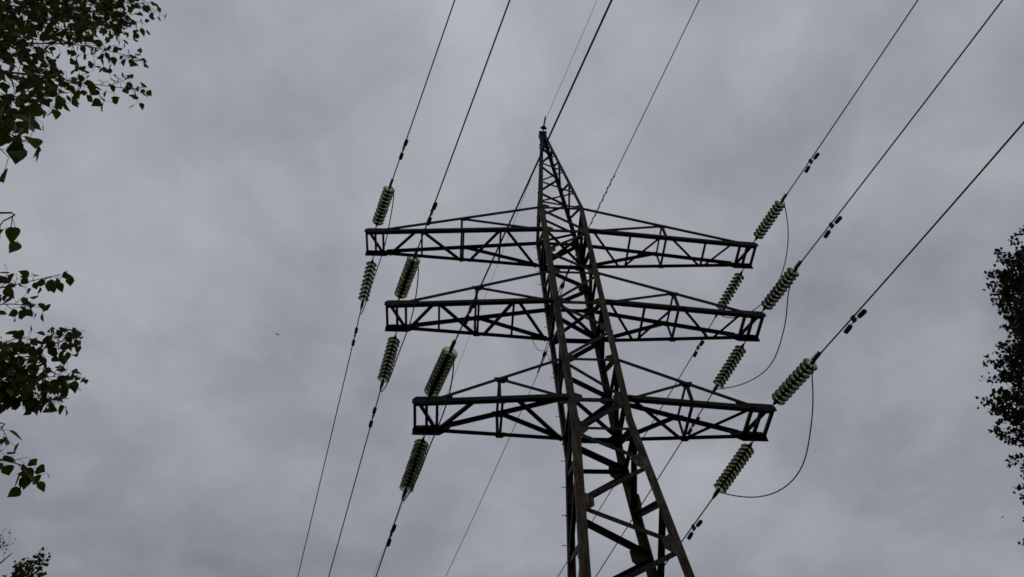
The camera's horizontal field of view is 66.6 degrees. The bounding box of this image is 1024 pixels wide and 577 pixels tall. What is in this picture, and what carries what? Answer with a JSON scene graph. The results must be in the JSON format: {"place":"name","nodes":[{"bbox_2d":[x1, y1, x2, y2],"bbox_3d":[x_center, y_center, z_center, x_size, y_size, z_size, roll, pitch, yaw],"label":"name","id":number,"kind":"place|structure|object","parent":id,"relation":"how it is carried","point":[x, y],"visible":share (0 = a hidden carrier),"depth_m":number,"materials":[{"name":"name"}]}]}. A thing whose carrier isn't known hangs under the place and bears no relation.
{"place":"outdoors","nodes":[
{"label":"outdoors","id":0,"kind":"place"},
{"bbox_2d":[0,0,1023,576],"label":"sky","id":1,"kind":"structure","parent":0,"point":[224,215],"materials":[{"name":"grey"}]},
{"bbox_2d":[753,192,788,242],"bbox_3d":[8.042,-2.189,24.241,0.359,0.361,2.070,15,-51,-12],"label":"insulator string","id":2,"kind":"object","parent":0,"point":[761,234],"visible":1,"depth_m":24.23,"materials":[{"name":"glass"}]},
{"bbox_2d":[788,0,917,191],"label":"conductor","id":3,"kind":"object","parent":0,"point":[857,90],"visible":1,"depth_m":21.39,"materials":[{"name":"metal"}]},
{"bbox_2d":[804,152,819,172],"bbox_3d":[8.767,-3.711,22.822,0.104,0.209,0.694,7,-49,-20],"label":"vibration damper","id":4,"kind":"object","parent":3,"relation":"attached to","point":[815,157],"visible":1,"depth_m":22.81,"materials":[{"name":"metal"}]},
{"bbox_3d":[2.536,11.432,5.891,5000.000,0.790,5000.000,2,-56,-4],"label":"ground","id":5,"kind":"structure","parent":0,"visible":0},
{"bbox_2d":[0,529,15,563],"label":"sparse birch","id":6,"kind":"object","parent":5,"relation":"on","point":[3,546],"visible":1,"depth_m":25.56,"materials":[{"name":"green plant"}]},
{"bbox_2d":[2,547,50,576],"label":"young poplar","id":7,"kind":"object","parent":5,"relation":"on","point":[21,568],"visible":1,"depth_m":16.13,"materials":[{"name":"green plant"}]},
{"bbox_2d":[0,0,166,496],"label":"poplar tree","id":8,"kind":"object","parent":5,"relation":"on","point":[14,371],"visible":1,"depth_m":4.45,"materials":[{"name":"green plant"}]},
{"bbox_2d":[364,131,776,576],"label":"lattice pylon","id":9,"kind":"object","parent":5,"relation":"on","point":[573,437],"visible":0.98,"depth_m":20.41,"materials":[{"name":"metal"}]},
{"bbox_2d":[358,257,376,309],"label":"insulator string","id":10,"kind":"object","parent":9,"relation":"attached to","point":[368,275],"visible":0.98,"depth_m":24.86,"materials":[{"name":"glass"}]},
{"bbox_2d":[297,313,359,576],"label":"conductor","id":11,"kind":"object","parent":10,"relation":"attached to","point":[327,450],"visible":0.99,"depth_m":27.65,"materials":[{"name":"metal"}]},
{"bbox_2d":[351,327,357,345],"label":"vibration damper","id":12,"kind":"object","parent":11,"relation":"attached to","point":[355,333],"visible":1,"depth_m":25.63,"materials":[{"name":"metal"}]},
{"bbox_2d":[372,178,394,228],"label":"insulator string","id":13,"kind":"object","parent":9,"relation":"attached to","point":[379,217],"visible":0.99,"depth_m":23.41,"materials":[{"name":"glass"}]},
{"bbox_2d":[360,186,393,314],"bbox_3d":[-4.082,-0.830,23.489,0.250,1.431,4.472,13,-58,-11],"label":"jumper cable","id":14,"kind":"object","parent":13,"relation":"hanging from","point":[381,255],"visible":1,"depth_m":22.80,"materials":[{"name":"metal"}]},
{"bbox_2d":[393,0,454,177],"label":"conductor","id":15,"kind":"object","parent":13,"relation":"attached to","point":[427,78],"visible":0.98,"depth_m":20.58,"materials":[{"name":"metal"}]},
{"bbox_2d":[399,139,407,159],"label":"vibration damper","id":16,"kind":"object","parent":15,"relation":"attached to","point":[403,148],"visible":1,"depth_m":22.01,"materials":[{"name":"metal"}]},
{"bbox_2d":[377,332,399,389],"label":"insulator string","id":17,"kind":"object","parent":9,"relation":"attached to","point":[392,358],"visible":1,"depth_m":21.74,"materials":[{"name":"glass"}]},
{"bbox_2d":[328,391,379,576],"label":"conductor","id":18,"kind":"object","parent":17,"relation":"attached to","point":[352,491],"visible":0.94,"depth_m":23.67,"materials":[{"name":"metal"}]},
{"bbox_2d":[368,407,376,427],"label":"vibration damper","id":19,"kind":"object","parent":18,"relation":"attached to","point":[373,415],"visible":1,"depth_m":22.43,"materials":[{"name":"metal"}]},
{"bbox_2d":[394,246,419,302],"bbox_3d":[-2.707,-0.349,20.248,0.361,0.361,2.070,16,-50,-13],"label":"insulator string","id":20,"kind":"object","parent":9,"relation":"attached to","point":[410,267],"visible":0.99,"depth_m":20.24,"materials":[{"name":"glass"}]},
{"bbox_2d":[380,256,418,391],"bbox_3d":[-2.945,1.330,20.402,0.252,1.273,4.447,13,-58,-11],"label":"jumper cable","id":21,"kind":"object","parent":20,"relation":"hanging from","point":[407,328],"visible":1,"depth_m":19.60,"materials":[{"name":"metal"}]},
{"bbox_2d":[418,0,510,245],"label":"conductor","id":22,"kind":"object","parent":20,"relation":"attached to","point":[469,109],"visible":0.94,"depth_m":16.96,"materials":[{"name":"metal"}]},
{"bbox_2d":[426,202,437,225],"bbox_3d":[-1.935,-1.834,18.801,0.104,0.209,0.693,13,-49,-16],"label":"vibration damper","id":23,"kind":"object","parent":22,"relation":"attached to","point":[429,219],"visible":1,"depth_m":18.79,"materials":[{"name":"metal"}]},
{"bbox_2d":[399,435,428,500],"bbox_3d":[-2.363,4.299,18.696,0.366,0.363,2.070,15,-67,-12],"label":"insulator string","id":24,"kind":"object","parent":9,"relation":"attached to","point":[410,475],"visible":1,"depth_m":18.61,"materials":[{"name":"glass"}]},
{"bbox_2d":[375,501,402,576],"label":"conductor","id":25,"kind":"object","parent":24,"relation":"attached to","point":[389,537],"visible":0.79,"depth_m":19.68,"materials":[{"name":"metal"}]},
{"bbox_2d":[386,524,396,546],"bbox_3d":[-3.009,6.120,19.420,0.104,0.209,0.693,14,-67,-13],"label":"vibration damper","id":26,"kind":"object","parent":25,"relation":"attached to","point":[389,540],"visible":1,"depth_m":19.39,"materials":[{"name":"metal"}]},
{"bbox_2d":[403,352,453,501],"bbox_3d":[-1.903,3.443,17.315,0.171,1.046,4.546,14,-58,-12],"label":"jumper cable","id":27,"kind":"object","parent":24,"relation":"hanging from","point":[435,431],"visible":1,"depth_m":16.55,"materials":[{"name":"metal"}]},
{"bbox_2d":[424,339,457,399],"bbox_3d":[-1.546,1.796,17.048,0.359,0.360,2.130,16,-50,-13],"label":"insulator string","id":28,"kind":"object","parent":9,"relation":"attached to","point":[442,365],"visible":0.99,"depth_m":17.00,"materials":[{"name":"glass"}]},
{"bbox_2d":[455,0,612,339],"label":"conductor","id":29,"kind":"object","parent":28,"relation":"attached to","point":[583,61],"visible":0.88,"depth_m":13.23,"materials":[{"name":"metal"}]},
{"bbox_2d":[463,299,476,324],"bbox_3d":[-0.842,0.440,15.709,0.104,0.209,0.694,17,-50,-11],"label":"vibration damper","id":30,"kind":"object","parent":29,"relation":"attached to","point":[471,307],"visible":1,"depth_m":15.68,"materials":[{"name":"metal"}]},
{"bbox_2d":[537,342,548,372],"bbox_3d":[0.891,1.960,22.192,0.110,0.105,1.200,11,-57,-10],"label":"cable grip","id":31,"kind":"object","parent":9,"relation":"attached to","point":[544,354],"visible":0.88,"depth_m":22.09,"materials":[{"name":"metal"}]},
{"bbox_2d":[445,351,547,576],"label":"fibre cable","id":32,"kind":"object","parent":31,"relation":"attached to","point":[493,473],"visible":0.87,"depth_m":25.08,"materials":[{"name":"metal"}]},
{"bbox_2d":[540,116,546,132],"bbox_3d":[1.366,-6.742,32.096,0.289,0.298,0.658,20,-59,-15],"label":"wire clamp","id":33,"kind":"object","parent":9,"relation":"attached to","point":[543,127],"visible":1,"depth_m":32.07,"materials":[{"name":"metal"}]},
{"bbox_2d":[545,1,596,120],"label":"ground wire","id":34,"kind":"object","parent":33,"relation":"attached to","point":[570,61],"visible":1,"depth_m":30.36,"materials":[{"name":"metal"}]},
{"bbox_2d":[530,331,572,576],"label":"down lead","id":35,"kind":"object","parent":9,"relation":"attached to","point":[566,449],"visible":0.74,"depth_m":18.35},
{"bbox_2d":[556,265,571,299],"bbox_3d":[1.380,-0.152,20.726,0.110,0.105,1.200,12,-52,-11],"label":"cable grip","id":36,"kind":"object","parent":9,"relation":"attached to","point":[562,285],"visible":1,"depth_m":20.74,"materials":[{"name":"metal"}]},
{"bbox_2d":[558,0,698,289],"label":"fibre cable","id":37,"kind":"object","parent":36,"relation":"attached to","point":[633,135],"visible":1,"depth_m":17.91,"materials":[{"name":"metal"}]},
{"bbox_2d":[590,176,614,224],"bbox_3d":[2.208,-2.160,19.116,0.056,0.171,1.510,15,-58,-12],"label":"spiral damper","id":38,"kind":"object","parent":37,"relation":"attached to","point":[602,200],"visible":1,"depth_m":19.11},
{"bbox_2d":[711,341,746,394],"bbox_3d":[6.266,2.302,22.532,0.362,0.360,2.010,18,-64,-14],"label":"insulator string","id":39,"kind":"object","parent":9,"relation":"attached to","point":[730,367],"visible":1,"depth_m":22.44,"materials":[{"name":"glass"}]},
{"bbox_2d":[595,395,711,576],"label":"conductor","id":40,"kind":"object","parent":39,"relation":"attached to","point":[650,490],"visible":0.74,"depth_m":24.41,"materials":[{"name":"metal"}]},
{"bbox_2d":[687,416,699,434],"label":"vibration damper","id":41,"kind":"object","parent":40,"relation":"attached to","point":[691,429],"visible":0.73,"depth_m":23.36,"materials":[{"name":"metal"}]},
{"bbox_2d":[716,269,797,389],"bbox_3d":[6.868,1.518,21.227,0.437,1.100,4.469,13,-58,-11],"label":"jumper cable","id":42,"kind":"object","parent":39,"relation":"hanging from","point":[779,343],"visible":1,"depth_m":20.55,"materials":[{"name":"metal"}]},
{"bbox_2d":[714,269,743,317],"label":"insulator string","id":43,"kind":"object","parent":9,"relation":"attached to","point":[733,284],"visible":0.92,"depth_m":25.68,"materials":[{"name":"glass"}]},
{"bbox_2d":[557,318,714,576],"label":"conductor","id":44,"kind":"object","parent":43,"relation":"attached to","point":[647,431],"visible":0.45,"depth_m":27.91,"materials":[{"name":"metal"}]},
{"bbox_2d":[693,340,704,356],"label":"vibration damper","id":45,"kind":"object","parent":44,"relation":"attached to","point":[698,348],"visible":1,"depth_m":26.68,"materials":[{"name":"metal"}]},
{"bbox_2d":[722,201,788,317],"bbox_3d":[7.673,-0.380,24.126,0.162,1.980,4.439,14,-58,-12],"label":"jumper cable","id":46,"kind":"object","parent":43,"relation":"hanging from","point":[784,262],"visible":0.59,"depth_m":23.28,"materials":[{"name":"metal"}]},
{"bbox_2d":[712,441,753,499],"bbox_3d":[5.469,4.498,19.293,0.360,0.365,2.070,18,-63,-14],"label":"insulator string","id":47,"kind":"object","parent":9,"relation":"attached to","point":[730,469],"visible":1,"depth_m":19.22,"materials":[{"name":"glass"}]},
{"bbox_2d":[665,499,711,564],"bbox_3d":[-13.418,42.132,43.081,0.033,2.457,95.059,18,-59,-14],"label":"conductor","id":48,"kind":"object","parent":47,"relation":"attached to","point":[693,524],"visible":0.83,"depth_m":20.09,"materials":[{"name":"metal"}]},
{"bbox_2d":[687,520,702,539],"bbox_3d":[4.702,6.194,20.117,0.104,0.209,0.694,14,-62,-22],"label":"vibration damper","id":49,"kind":"object","parent":48,"relation":"attached to","point":[693,527],"visible":1,"depth_m":20.11,"materials":[{"name":"metal"}]},
{"bbox_2d":[719,361,815,497],"bbox_3d":[6.151,3.725,17.890,0.488,1.304,4.546,14,-58,-12],"label":"jumper cable","id":50,"kind":"object","parent":47,"relation":"hanging from","point":[806,450],"visible":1,"depth_m":17.17,"materials":[{"name":"metal"}]},
{"bbox_2d":[760,259,803,313],"bbox_3d":[7.247,-0.041,20.941,0.361,0.362,2.070,15,-50,-13],"label":"insulator string","id":51,"kind":"object","parent":9,"relation":"attached to","point":[779,289],"visible":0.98,"depth_m":20.93,"materials":[{"name":"glass"}]},
{"bbox_2d":[803,0,1002,258],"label":"conductor","id":52,"kind":"object","parent":51,"relation":"attached to","point":[1001,1],"visible":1,"depth_m":17.63,"materials":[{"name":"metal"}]},
{"bbox_2d":[823,216,841,237],"bbox_3d":[8.005,-1.564,19.485,0.104,0.209,0.693,11,-49,-18],"label":"vibration damper","id":53,"kind":"object","parent":52,"relation":"attached to","point":[831,225],"visible":1,"depth_m":19.48,"materials":[{"name":"metal"}]},
{"bbox_2d":[770,351,822,407],"bbox_3d":[6.425,2.067,17.617,0.362,0.360,2.070,15,-49,-13],"label":"insulator string","id":54,"kind":"object","parent":9,"relation":"attached to","point":[787,382],"visible":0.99,"depth_m":17.61,"materials":[{"name":"glass"}]},
{"bbox_2d":[822,121,1023,350],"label":"conductor","id":55,"kind":"object","parent":54,"relation":"attached to","point":[946,211],"visible":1,"depth_m":14.73,"materials":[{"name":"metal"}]},
{"bbox_2d":[844,309,866,333],"bbox_3d":[7.132,0.654,16.233,0.104,0.209,0.693,12,-49,-16],"label":"vibration damper","id":56,"kind":"object","parent":55,"relation":"attached to","point":[861,314],"visible":1,"depth_m":16.22,"materials":[{"name":"metal"}]},
{"bbox_3d":[1.235,-5.768,32.217,0.300,0.292,0.700,6,-74,-7],"label":"wire clamp","id":57,"kind":"object","parent":9,"relation":"attached to","visible":0},
{"bbox_2d":[373,182,529,575],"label":"ground wire","id":58,"kind":"object","parent":57,"relation":"attached to","point":[463,351],"visible":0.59,"depth_m":36.73,"materials":[{"name":"metal"}]},
{"bbox_2d":[975,225,1023,545],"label":"broad tree","id":59,"kind":"object","parent":5,"relation":"on","point":[1011,281],"visible":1,"depth_m":17.02,"materials":[{"name":"green plant"}]}
]}

